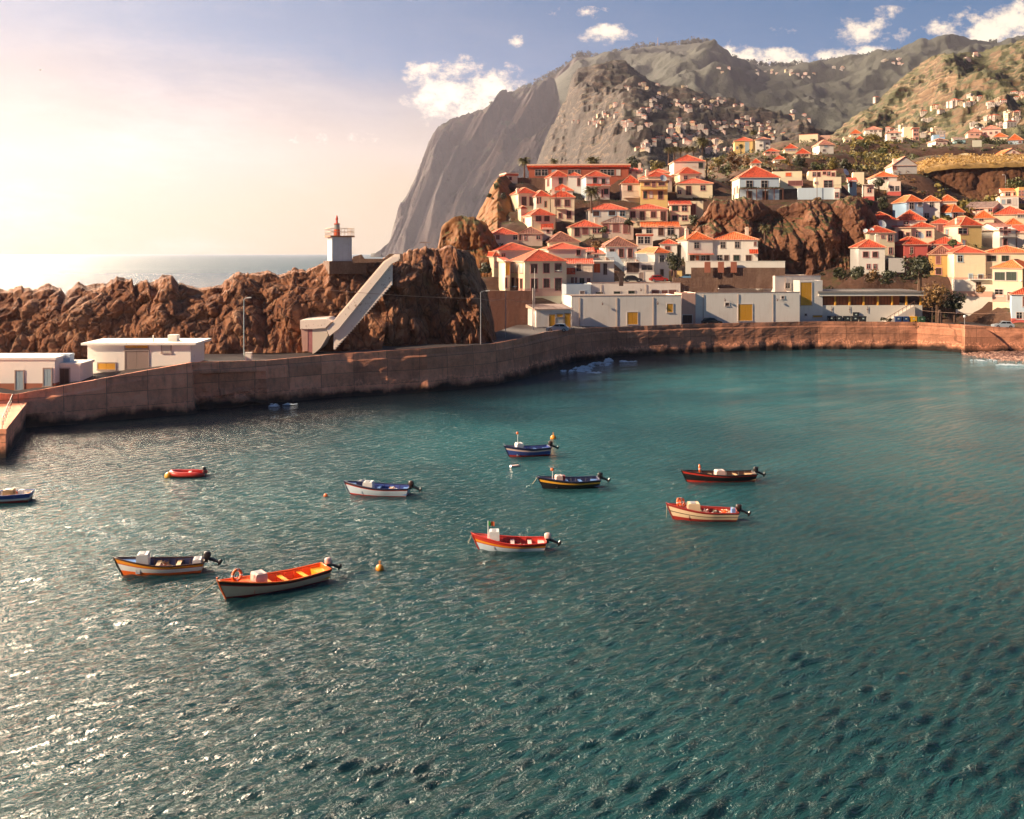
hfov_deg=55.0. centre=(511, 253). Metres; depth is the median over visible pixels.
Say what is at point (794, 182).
window
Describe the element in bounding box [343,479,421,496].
fishing boat
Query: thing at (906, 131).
apartment block
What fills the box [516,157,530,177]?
palm tree
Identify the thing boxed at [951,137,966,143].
house
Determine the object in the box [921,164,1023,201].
rock cliff
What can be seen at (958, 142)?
broadleaf tree
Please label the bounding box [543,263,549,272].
window
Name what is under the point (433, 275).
rock bluff
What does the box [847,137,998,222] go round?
trees
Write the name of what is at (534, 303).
utility pole
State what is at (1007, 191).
house
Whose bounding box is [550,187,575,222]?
house
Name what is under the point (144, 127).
sky
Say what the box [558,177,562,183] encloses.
window
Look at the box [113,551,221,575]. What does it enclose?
fishing boat
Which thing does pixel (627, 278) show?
parked car
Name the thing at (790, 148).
house
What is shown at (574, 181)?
house
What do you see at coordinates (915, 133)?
apartment block
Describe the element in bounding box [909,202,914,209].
window
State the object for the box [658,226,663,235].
door
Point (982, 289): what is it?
shrub
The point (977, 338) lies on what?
buttress
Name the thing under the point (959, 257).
window
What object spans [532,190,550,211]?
house
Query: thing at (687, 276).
parked car
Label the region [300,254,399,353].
cliff stair
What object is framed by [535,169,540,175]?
window
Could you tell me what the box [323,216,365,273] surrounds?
lighthouse
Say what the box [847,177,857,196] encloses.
house
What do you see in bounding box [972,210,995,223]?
house
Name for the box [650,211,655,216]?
window
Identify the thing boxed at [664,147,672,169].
palm tree
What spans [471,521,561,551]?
fishing boat
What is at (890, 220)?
house
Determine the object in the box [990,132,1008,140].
house
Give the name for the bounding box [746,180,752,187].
window
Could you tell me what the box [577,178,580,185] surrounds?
window
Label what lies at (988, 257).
window
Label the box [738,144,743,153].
palm tree
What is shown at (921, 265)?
broadleaf tree
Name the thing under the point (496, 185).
shrub
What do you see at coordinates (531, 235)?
house
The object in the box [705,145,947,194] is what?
dry scrub
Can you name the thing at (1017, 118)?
hillside house
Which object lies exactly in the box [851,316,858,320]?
wheelie bin
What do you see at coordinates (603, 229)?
shrub
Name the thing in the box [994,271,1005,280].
window
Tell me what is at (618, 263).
stair wall
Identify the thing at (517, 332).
quay road
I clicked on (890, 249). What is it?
window
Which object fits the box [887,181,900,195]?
house
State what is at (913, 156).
grass tufts
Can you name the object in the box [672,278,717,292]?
retaining wall
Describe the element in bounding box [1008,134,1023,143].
house
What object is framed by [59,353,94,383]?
harbour hut
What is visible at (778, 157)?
house
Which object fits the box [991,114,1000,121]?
hillside house
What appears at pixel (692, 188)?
house
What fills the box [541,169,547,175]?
window
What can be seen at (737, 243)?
window
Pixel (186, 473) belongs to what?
inflatable dinghy
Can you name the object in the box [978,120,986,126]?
hillside house
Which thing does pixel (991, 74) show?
hill
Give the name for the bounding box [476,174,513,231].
hill slope
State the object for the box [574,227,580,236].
door
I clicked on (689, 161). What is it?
house
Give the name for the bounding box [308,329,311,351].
door
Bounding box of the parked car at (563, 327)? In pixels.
[546,323,568,331]
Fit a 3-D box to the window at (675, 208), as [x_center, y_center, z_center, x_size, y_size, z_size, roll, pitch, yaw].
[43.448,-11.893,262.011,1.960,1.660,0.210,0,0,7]
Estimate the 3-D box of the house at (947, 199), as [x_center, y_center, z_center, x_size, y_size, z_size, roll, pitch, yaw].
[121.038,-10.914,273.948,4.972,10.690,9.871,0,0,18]
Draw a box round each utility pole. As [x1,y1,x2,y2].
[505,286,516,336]
[532,299,533,329]
[534,276,534,330]
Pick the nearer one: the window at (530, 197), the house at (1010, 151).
the window at (530, 197)
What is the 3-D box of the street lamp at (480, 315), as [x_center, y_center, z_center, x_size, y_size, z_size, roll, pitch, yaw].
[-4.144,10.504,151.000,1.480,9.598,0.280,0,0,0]
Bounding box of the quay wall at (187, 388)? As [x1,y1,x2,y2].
[0,321,1023,427]
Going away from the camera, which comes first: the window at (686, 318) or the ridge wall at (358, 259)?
the ridge wall at (358, 259)
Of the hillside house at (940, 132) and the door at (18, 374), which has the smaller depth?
the door at (18, 374)
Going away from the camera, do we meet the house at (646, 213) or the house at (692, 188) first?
the house at (646, 213)
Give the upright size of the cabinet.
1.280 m
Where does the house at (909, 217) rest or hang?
on the hillside at (920, 183)
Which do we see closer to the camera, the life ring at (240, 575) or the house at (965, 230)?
the life ring at (240, 575)
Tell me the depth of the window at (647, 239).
244.26 m
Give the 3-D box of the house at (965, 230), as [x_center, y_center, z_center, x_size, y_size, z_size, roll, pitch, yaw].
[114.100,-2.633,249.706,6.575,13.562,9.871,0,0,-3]
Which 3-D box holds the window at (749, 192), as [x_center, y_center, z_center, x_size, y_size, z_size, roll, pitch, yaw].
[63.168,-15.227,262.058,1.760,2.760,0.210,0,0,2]
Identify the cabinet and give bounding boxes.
[245,352,252,360]
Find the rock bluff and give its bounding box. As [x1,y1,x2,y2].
[380,245,496,345]
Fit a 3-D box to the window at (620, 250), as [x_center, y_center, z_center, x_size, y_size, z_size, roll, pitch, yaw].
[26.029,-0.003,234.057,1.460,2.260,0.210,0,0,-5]
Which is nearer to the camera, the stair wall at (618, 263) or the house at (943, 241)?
the stair wall at (618, 263)
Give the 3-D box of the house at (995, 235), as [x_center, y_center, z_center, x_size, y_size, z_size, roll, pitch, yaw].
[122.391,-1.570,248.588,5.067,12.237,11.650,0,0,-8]
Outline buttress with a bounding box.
[961,324,1007,352]
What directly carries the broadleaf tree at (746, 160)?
on the hillside at (920, 183)
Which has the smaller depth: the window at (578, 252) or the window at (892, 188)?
the window at (578, 252)
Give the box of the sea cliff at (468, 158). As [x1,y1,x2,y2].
[370,55,592,256]
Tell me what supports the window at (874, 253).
in the house at (867, 254)
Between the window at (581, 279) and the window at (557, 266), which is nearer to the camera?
the window at (557, 266)
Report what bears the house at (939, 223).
on the hillside at (920, 183)
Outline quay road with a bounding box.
[0,320,990,393]
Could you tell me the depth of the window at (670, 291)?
211.75 m
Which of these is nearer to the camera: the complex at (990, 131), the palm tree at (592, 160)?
the palm tree at (592, 160)
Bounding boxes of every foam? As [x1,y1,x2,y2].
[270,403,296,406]
[560,358,635,373]
[976,359,1017,365]
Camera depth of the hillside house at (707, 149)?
1089.68 m
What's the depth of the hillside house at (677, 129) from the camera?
1214.72 m
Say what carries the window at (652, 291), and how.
in the warehouse at (636, 288)
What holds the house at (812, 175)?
on the hillside at (920, 183)
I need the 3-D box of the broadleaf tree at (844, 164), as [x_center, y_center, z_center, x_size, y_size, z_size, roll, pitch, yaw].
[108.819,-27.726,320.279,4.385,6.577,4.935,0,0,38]
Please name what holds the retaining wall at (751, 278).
on the hillside at (920, 183)
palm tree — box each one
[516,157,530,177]
[548,158,558,163]
[583,186,600,212]
[585,157,602,163]
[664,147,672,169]
[671,146,677,160]
[677,147,684,156]
[683,146,690,153]
[689,146,697,155]
[696,136,709,156]
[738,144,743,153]
[749,130,756,151]
[759,224,770,243]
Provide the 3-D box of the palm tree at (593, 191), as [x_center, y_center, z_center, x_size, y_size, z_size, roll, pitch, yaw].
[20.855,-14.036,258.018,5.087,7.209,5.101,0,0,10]
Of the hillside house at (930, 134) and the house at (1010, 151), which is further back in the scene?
the hillside house at (930, 134)
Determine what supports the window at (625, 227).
in the house at (615, 225)
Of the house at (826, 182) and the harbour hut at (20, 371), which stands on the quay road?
the harbour hut at (20, 371)
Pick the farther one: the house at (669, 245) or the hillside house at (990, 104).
the hillside house at (990, 104)
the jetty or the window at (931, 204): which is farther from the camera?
the window at (931, 204)
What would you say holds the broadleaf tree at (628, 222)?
on the hillside at (920, 183)
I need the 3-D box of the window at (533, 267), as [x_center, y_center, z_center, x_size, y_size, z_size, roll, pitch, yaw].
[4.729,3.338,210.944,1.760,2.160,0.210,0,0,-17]
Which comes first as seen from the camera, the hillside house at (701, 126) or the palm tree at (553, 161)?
the palm tree at (553, 161)
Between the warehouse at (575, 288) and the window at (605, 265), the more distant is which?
the window at (605, 265)
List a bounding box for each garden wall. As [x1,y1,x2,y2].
[685,261,784,273]
[889,258,904,271]
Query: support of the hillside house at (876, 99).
on the hill
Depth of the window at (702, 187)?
279.98 m
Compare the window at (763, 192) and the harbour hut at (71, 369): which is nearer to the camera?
the harbour hut at (71, 369)
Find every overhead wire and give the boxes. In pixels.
[272,284,534,301]
[922,310,998,313]
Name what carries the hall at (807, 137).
on the hillside at (920, 183)
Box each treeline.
[489,50,598,103]
[611,36,998,66]
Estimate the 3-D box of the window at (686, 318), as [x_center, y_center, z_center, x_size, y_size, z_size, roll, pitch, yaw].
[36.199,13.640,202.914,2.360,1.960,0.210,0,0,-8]
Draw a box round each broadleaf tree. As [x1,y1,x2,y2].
[624,217,633,232]
[626,155,643,167]
[649,160,665,170]
[664,252,681,277]
[713,156,724,170]
[720,164,731,176]
[726,150,735,156]
[728,155,742,168]
[741,157,750,166]
[792,155,805,166]
[809,162,825,169]
[826,157,839,169]
[839,158,852,176]
[856,141,871,149]
[862,133,881,139]
[872,178,884,192]
[874,146,888,153]
[900,253,935,290]
[921,281,947,321]
[940,290,966,322]
[947,239,957,247]
[949,139,965,144]
[980,136,998,144]
[999,138,1010,143]
[1004,177,1023,188]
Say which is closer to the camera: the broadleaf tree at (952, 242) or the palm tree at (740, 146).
the broadleaf tree at (952, 242)
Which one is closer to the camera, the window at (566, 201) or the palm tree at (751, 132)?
the window at (566, 201)
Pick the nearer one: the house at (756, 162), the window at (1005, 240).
the window at (1005, 240)
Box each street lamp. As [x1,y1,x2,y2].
[243,297,251,360]
[480,290,489,343]
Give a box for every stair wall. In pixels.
[605,252,623,273]
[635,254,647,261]
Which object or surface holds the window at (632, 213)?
in the house at (646, 213)
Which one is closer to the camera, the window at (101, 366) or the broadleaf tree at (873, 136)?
the window at (101, 366)
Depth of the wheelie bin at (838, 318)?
208.91 m
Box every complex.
[965,128,982,137]
[981,125,1001,138]
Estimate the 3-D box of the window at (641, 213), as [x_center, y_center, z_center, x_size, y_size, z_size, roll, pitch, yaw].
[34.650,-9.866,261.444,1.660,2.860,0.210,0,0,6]
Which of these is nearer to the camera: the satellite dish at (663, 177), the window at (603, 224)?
the window at (603, 224)
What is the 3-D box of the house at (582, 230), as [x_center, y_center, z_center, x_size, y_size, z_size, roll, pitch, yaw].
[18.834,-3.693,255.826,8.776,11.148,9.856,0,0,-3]
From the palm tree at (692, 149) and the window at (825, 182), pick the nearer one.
the window at (825, 182)
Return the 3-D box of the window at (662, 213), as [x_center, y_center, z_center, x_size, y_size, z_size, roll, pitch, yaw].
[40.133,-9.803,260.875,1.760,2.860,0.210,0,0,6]
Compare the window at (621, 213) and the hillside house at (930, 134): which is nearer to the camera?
the window at (621, 213)
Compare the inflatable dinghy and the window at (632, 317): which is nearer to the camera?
the inflatable dinghy
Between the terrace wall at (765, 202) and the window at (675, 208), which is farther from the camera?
the window at (675, 208)
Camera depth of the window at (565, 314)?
186.55 m
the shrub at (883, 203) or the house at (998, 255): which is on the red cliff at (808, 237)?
the shrub at (883, 203)
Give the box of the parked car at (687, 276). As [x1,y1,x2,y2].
[679,274,690,277]
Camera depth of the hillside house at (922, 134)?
764.01 m
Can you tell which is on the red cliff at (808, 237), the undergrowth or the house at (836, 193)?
the house at (836, 193)
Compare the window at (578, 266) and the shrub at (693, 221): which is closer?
the window at (578, 266)
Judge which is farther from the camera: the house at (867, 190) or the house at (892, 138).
the house at (892, 138)
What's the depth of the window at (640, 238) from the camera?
244.44 m
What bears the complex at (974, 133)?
on the hillside at (920, 183)
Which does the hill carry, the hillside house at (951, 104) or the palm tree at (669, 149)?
the hillside house at (951, 104)
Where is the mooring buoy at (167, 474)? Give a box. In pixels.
[164,472,172,477]
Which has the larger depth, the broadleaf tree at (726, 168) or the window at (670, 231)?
the broadleaf tree at (726, 168)
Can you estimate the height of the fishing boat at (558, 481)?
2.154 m
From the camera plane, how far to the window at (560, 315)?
186.19 m
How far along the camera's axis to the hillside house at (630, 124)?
1174.00 m
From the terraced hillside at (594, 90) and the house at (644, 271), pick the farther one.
the terraced hillside at (594, 90)
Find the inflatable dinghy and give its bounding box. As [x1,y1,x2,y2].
[169,466,210,477]
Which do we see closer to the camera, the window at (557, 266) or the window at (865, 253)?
the window at (557, 266)
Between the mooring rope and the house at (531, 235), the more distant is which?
the house at (531, 235)
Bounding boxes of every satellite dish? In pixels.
[660,175,666,180]
[879,220,885,227]
[918,232,923,239]
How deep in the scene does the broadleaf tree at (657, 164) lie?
333.78 m
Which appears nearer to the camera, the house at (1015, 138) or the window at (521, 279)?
the window at (521, 279)
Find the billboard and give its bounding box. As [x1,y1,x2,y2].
[972,140,981,151]
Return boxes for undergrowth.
[498,173,1022,327]
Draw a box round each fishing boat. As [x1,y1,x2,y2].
[0,488,34,502]
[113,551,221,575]
[216,557,341,598]
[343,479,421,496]
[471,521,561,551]
[504,432,558,456]
[537,468,610,488]
[666,501,750,521]
[680,466,765,482]
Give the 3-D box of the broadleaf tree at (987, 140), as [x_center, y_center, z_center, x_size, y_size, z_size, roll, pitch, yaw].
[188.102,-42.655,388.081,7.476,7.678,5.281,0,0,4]
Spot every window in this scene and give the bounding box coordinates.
[96,362,116,370]
[124,345,149,350]
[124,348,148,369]
[160,345,171,353]
[505,262,509,274]
[505,277,507,288]
[510,263,513,272]
[511,277,513,289]
[515,263,517,272]
[516,278,518,290]
[519,263,522,273]
[520,278,522,290]
[521,196,526,205]
[529,196,532,205]
[530,264,537,273]
[530,278,537,290]
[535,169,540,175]
[535,216,541,221]
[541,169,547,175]
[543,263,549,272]
[543,278,549,287]
[544,216,549,221]
[549,314,555,326]
[554,199,560,206]
[554,263,561,271]
[554,278,561,290]
[556,313,563,317]
[556,318,563,322]
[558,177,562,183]
[564,199,570,206]
[564,313,570,327]
[576,248,580,255]
[576,264,581,270]
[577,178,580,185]
[579,277,584,282]
[582,227,588,234]
[592,211,599,216]
[593,263,600,272]
[602,223,608,232]
[603,188,608,194]
[603,263,607,274]
[607,169,614,175]
[608,210,615,215]
[613,223,619,231]
[618,248,623,257]
[619,211,625,216]
[623,224,629,233]
[626,262,639,272]
[626,312,638,324]
[627,185,631,190]
[628,248,632,257]
[630,211,635,217]
[638,236,643,243]
[639,211,644,220]
[641,265,653,270]
[643,191,647,198]
[644,236,650,243]
[646,226,651,232]
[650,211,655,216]
[651,290,659,293]
[658,191,662,198]
[659,255,664,262]
[659,269,664,276]
[660,211,665,221]
[666,303,673,312]
[667,226,673,235]
[668,289,676,293]
[671,205,678,211]
[672,215,677,220]
[681,205,686,211]
[681,215,687,220]
[682,314,692,323]
[686,186,691,194]
[691,204,695,214]
[694,242,699,248]
[698,162,703,167]
[700,185,705,190]
[701,255,705,260]
[720,241,725,247]
[733,255,739,260]
[735,241,739,247]
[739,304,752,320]
[745,142,748,152]
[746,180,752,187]
[746,191,751,198]
[761,180,767,187]
[762,191,767,199]
[784,283,790,288]
[785,172,791,176]
[788,180,802,185]
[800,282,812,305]
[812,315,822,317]
[823,180,832,187]
[862,251,868,257]
[872,251,877,257]
[887,234,893,241]
[888,247,892,253]
[889,186,894,191]
[898,231,903,238]
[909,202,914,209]
[926,231,931,236]
[929,202,934,207]
[936,255,940,263]
[938,224,943,231]
[957,255,962,261]
[958,228,967,233]
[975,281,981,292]
[986,255,996,261]
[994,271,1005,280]
[994,289,1003,296]
[1001,255,1009,261]
[1003,238,1007,245]
[1005,271,1016,280]
[1016,312,1022,319]
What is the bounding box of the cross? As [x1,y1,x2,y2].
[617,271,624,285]
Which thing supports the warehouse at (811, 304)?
on the quay road
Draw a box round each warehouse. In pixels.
[526,304,572,328]
[562,283,590,293]
[562,294,681,326]
[585,282,680,293]
[683,290,799,323]
[755,275,820,291]
[793,280,822,321]
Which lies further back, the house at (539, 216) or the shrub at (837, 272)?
the house at (539, 216)
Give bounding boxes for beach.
[961,349,1023,362]
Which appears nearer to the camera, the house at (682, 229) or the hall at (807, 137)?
the house at (682, 229)
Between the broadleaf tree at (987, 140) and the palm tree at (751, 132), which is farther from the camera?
the palm tree at (751, 132)
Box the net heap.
[159,561,172,565]
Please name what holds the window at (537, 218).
in the house at (539, 216)
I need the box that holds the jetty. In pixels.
[0,394,26,457]
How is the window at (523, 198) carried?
in the house at (521, 196)
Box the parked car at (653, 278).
[649,275,667,281]
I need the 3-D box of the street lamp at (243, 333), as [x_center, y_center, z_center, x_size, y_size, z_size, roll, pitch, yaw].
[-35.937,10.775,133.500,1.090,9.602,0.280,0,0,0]
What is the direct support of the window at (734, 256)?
in the house at (734, 246)
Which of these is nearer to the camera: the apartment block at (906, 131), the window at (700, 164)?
the window at (700, 164)
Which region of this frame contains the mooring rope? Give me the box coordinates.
[165,581,216,612]
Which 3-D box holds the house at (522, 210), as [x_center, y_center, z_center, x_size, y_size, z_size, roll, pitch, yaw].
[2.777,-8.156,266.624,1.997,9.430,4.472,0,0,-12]
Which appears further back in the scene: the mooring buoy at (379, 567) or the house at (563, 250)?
the house at (563, 250)
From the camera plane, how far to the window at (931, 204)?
265.73 m
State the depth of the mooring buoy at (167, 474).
87.54 m
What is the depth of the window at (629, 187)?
278.48 m
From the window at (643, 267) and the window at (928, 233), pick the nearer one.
the window at (643, 267)
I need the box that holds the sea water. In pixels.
[0,255,1023,818]
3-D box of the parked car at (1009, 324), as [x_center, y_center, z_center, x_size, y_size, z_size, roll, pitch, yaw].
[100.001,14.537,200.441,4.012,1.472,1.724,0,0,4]
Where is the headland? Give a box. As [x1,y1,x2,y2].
[437,215,498,276]
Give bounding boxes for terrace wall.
[518,178,544,190]
[714,196,727,200]
[729,199,837,204]
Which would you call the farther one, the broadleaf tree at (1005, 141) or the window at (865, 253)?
the broadleaf tree at (1005, 141)
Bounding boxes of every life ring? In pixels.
[231,568,242,580]
[676,498,681,506]
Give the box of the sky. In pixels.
[0,0,1023,254]
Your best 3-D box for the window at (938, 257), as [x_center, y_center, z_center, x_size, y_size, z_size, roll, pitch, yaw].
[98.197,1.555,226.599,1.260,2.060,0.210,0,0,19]
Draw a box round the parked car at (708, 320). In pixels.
[701,317,722,323]
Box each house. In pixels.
[487,251,500,276]
[492,227,518,245]
[492,236,534,259]
[497,257,511,290]
[499,173,518,183]
[509,187,536,211]
[510,249,568,303]
[517,205,526,221]
[518,220,543,245]
[522,208,556,232]
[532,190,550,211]
[539,242,587,257]
[541,223,553,240]
[542,231,580,245]
[544,170,567,194]
[550,184,573,195]
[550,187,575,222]
[563,258,593,282]
[566,217,603,241]
[567,172,581,193]
[580,170,610,200]
[585,203,628,224]
[585,247,594,257]
[592,250,605,259]
[593,258,613,281]
[599,236,637,261]
[601,216,634,239]
[619,175,639,202]
[624,257,653,281]
[627,122,633,126]
[628,204,668,228]
[629,163,642,178]
[634,247,671,281]
[636,233,653,248]
[638,169,673,191]
[638,179,669,207]
[640,222,679,240]
[649,168,670,174]
[658,233,678,255]
[668,154,705,178]
[668,201,691,224]
[669,270,681,280]
[671,167,701,182]
[673,178,713,197]
[674,126,680,133]
[676,228,714,260]
[679,226,686,237]
[691,201,702,217]
[698,124,703,130]
[705,147,709,153]
[713,227,759,260]
[730,166,783,199]
[750,158,761,167]
[763,148,779,155]
[772,155,785,163]
[772,171,801,176]
[779,177,802,189]
[782,143,797,153]
[793,148,810,157]
[797,188,833,199]
[807,170,835,180]
[811,139,834,153]
[813,177,841,192]
[821,135,829,141]
[834,188,839,198]
[842,137,854,142]
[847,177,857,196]
[848,129,861,136]
[848,234,886,274]
[852,172,863,184]
[862,179,873,200]
[863,126,882,136]
[863,225,896,258]
[866,171,898,189]
[873,96,879,103]
[875,211,898,229]
[884,130,902,137]
[884,156,917,174]
[885,136,902,142]
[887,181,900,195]
[891,194,924,217]
[891,225,912,241]
[895,236,929,258]
[897,204,926,225]
[898,124,907,131]
[910,221,935,242]
[920,111,926,116]
[920,132,925,137]
[923,190,941,219]
[927,138,948,146]
[927,245,949,276]
[928,132,935,137]
[928,218,948,238]
[928,230,962,252]
[930,126,940,132]
[931,134,944,140]
[936,129,945,134]
[937,109,944,113]
[940,194,957,206]
[940,204,965,220]
[943,216,983,247]
[946,245,987,284]
[949,100,954,108]
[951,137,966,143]
[952,275,992,315]
[955,99,963,105]
[963,102,970,107]
[966,201,999,215]
[970,121,977,129]
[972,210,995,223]
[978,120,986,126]
[982,223,1018,247]
[986,245,1023,278]
[987,102,994,108]
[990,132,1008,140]
[990,259,1023,309]
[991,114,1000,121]
[992,206,1023,223]
[995,196,1018,209]
[996,148,1020,154]
[999,188,1015,195]
[1003,120,1016,128]
[1004,112,1012,121]
[1004,212,1023,225]
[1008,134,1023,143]
[1008,287,1023,327]
[1011,225,1023,247]
[1012,116,1020,122]
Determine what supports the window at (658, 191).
in the house at (654, 191)
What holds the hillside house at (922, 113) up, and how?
on the hill
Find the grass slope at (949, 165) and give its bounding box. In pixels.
[916,154,1023,173]
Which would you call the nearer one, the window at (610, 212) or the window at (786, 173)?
the window at (610, 212)
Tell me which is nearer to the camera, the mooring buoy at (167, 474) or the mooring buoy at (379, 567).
the mooring buoy at (379, 567)
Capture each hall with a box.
[799,134,820,142]
[817,289,927,321]
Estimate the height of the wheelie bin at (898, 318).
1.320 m
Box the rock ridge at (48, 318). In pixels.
[0,258,385,359]
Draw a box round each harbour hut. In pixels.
[0,353,74,389]
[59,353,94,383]
[81,334,211,373]
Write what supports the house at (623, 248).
on the hillside at (920, 183)
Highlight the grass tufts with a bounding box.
[705,132,1023,184]
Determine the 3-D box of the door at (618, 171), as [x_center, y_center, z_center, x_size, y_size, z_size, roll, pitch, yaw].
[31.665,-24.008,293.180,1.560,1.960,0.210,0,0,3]
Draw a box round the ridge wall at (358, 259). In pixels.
[353,254,402,262]
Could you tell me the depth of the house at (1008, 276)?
207.86 m
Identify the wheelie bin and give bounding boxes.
[827,316,834,320]
[835,316,841,320]
[843,316,850,320]
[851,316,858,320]
[859,316,866,321]
[894,316,901,321]
[902,316,908,321]
[909,316,916,321]
[917,317,924,321]
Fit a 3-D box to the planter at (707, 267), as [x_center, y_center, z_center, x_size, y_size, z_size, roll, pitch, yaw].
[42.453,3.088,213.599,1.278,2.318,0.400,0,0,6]
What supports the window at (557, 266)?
in the house at (541, 266)
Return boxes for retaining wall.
[488,290,533,331]
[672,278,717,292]
[691,268,784,288]
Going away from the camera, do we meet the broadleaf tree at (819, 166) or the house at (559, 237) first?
the house at (559, 237)
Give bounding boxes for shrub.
[479,262,491,273]
[493,182,499,188]
[590,241,601,247]
[599,226,606,233]
[688,215,698,225]
[832,267,846,277]
[851,266,864,279]
[864,197,873,206]
[864,269,879,282]
[877,196,889,209]
[878,270,896,284]
[976,285,985,292]
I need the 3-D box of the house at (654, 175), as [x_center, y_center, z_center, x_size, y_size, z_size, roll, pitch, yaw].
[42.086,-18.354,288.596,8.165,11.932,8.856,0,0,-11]
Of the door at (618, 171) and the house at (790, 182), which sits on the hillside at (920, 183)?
the house at (790, 182)
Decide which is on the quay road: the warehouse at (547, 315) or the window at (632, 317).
the warehouse at (547, 315)
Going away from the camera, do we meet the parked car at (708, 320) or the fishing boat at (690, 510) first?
the fishing boat at (690, 510)
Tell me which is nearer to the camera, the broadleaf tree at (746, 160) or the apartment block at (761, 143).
the broadleaf tree at (746, 160)
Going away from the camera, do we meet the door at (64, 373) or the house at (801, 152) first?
the door at (64, 373)
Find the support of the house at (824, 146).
on the hillside at (920, 183)
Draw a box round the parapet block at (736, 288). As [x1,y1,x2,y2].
[718,288,754,289]
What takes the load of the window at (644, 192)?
in the house at (654, 191)
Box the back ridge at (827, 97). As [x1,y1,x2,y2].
[555,34,1023,131]
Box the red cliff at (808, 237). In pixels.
[692,195,879,274]
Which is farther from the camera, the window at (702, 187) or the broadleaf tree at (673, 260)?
the window at (702, 187)
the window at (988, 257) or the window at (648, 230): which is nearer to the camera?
the window at (988, 257)
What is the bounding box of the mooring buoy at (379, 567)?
[376,561,383,570]
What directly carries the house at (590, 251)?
on the hillside at (920, 183)
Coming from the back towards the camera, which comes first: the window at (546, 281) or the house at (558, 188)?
the house at (558, 188)
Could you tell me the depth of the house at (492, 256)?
224.73 m
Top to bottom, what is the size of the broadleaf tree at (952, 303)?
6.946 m
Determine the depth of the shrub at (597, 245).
235.65 m
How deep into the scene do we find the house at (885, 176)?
288.13 m
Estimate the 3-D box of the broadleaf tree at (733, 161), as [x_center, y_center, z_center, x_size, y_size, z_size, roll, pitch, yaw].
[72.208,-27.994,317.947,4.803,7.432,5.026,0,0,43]
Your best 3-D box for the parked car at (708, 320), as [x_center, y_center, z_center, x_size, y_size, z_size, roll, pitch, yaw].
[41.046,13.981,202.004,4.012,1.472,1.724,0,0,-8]
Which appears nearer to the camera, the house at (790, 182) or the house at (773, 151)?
the house at (790, 182)
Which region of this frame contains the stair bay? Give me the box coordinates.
[674,292,694,323]
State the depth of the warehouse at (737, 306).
205.00 m
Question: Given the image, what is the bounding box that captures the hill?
[830,39,1023,139]
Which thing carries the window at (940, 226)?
in the house at (939, 223)
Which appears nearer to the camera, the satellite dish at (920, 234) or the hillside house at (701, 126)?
the satellite dish at (920, 234)
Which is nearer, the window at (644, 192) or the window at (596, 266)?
the window at (596, 266)
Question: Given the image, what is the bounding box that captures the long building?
[527,164,630,184]
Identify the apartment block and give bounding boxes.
[732,137,754,153]
[754,137,770,152]
[901,127,912,138]
[910,127,919,140]
[1015,187,1023,207]
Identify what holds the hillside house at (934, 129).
on the hill
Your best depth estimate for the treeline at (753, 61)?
4891.10 m
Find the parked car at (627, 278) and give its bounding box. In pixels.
[623,275,642,281]
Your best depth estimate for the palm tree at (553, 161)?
329.81 m
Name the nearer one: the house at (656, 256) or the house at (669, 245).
the house at (656, 256)
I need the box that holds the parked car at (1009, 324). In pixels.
[991,321,1014,327]
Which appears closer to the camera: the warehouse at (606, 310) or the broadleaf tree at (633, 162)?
the warehouse at (606, 310)
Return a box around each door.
[14,370,23,389]
[42,368,51,386]
[59,368,69,383]
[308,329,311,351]
[566,210,571,218]
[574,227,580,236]
[616,169,620,175]
[639,272,643,280]
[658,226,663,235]
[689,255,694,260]
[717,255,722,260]
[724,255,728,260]
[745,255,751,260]
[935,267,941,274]
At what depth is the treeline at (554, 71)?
5417.31 m
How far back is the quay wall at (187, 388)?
141.54 m
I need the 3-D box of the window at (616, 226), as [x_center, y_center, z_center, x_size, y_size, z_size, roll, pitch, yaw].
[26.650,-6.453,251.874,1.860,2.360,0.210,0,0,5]
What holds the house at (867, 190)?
on the hillside at (920, 183)
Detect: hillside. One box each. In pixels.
[481,136,1023,327]
[536,60,834,173]
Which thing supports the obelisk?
on the quay road
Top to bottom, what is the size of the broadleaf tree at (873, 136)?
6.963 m
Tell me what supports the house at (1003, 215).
on the hillside at (920, 183)
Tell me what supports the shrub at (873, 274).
on the hillside at (920, 183)
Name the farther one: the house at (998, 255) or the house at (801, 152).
the house at (801, 152)
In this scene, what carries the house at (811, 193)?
on the hillside at (920, 183)
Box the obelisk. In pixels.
[937,310,941,322]
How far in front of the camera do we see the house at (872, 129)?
419.70 m
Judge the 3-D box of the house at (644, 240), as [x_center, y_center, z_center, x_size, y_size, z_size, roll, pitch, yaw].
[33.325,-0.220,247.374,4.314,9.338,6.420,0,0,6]
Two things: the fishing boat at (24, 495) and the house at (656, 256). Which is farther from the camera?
the house at (656, 256)
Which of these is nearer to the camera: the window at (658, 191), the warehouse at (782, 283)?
the warehouse at (782, 283)
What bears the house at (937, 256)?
on the hillside at (920, 183)

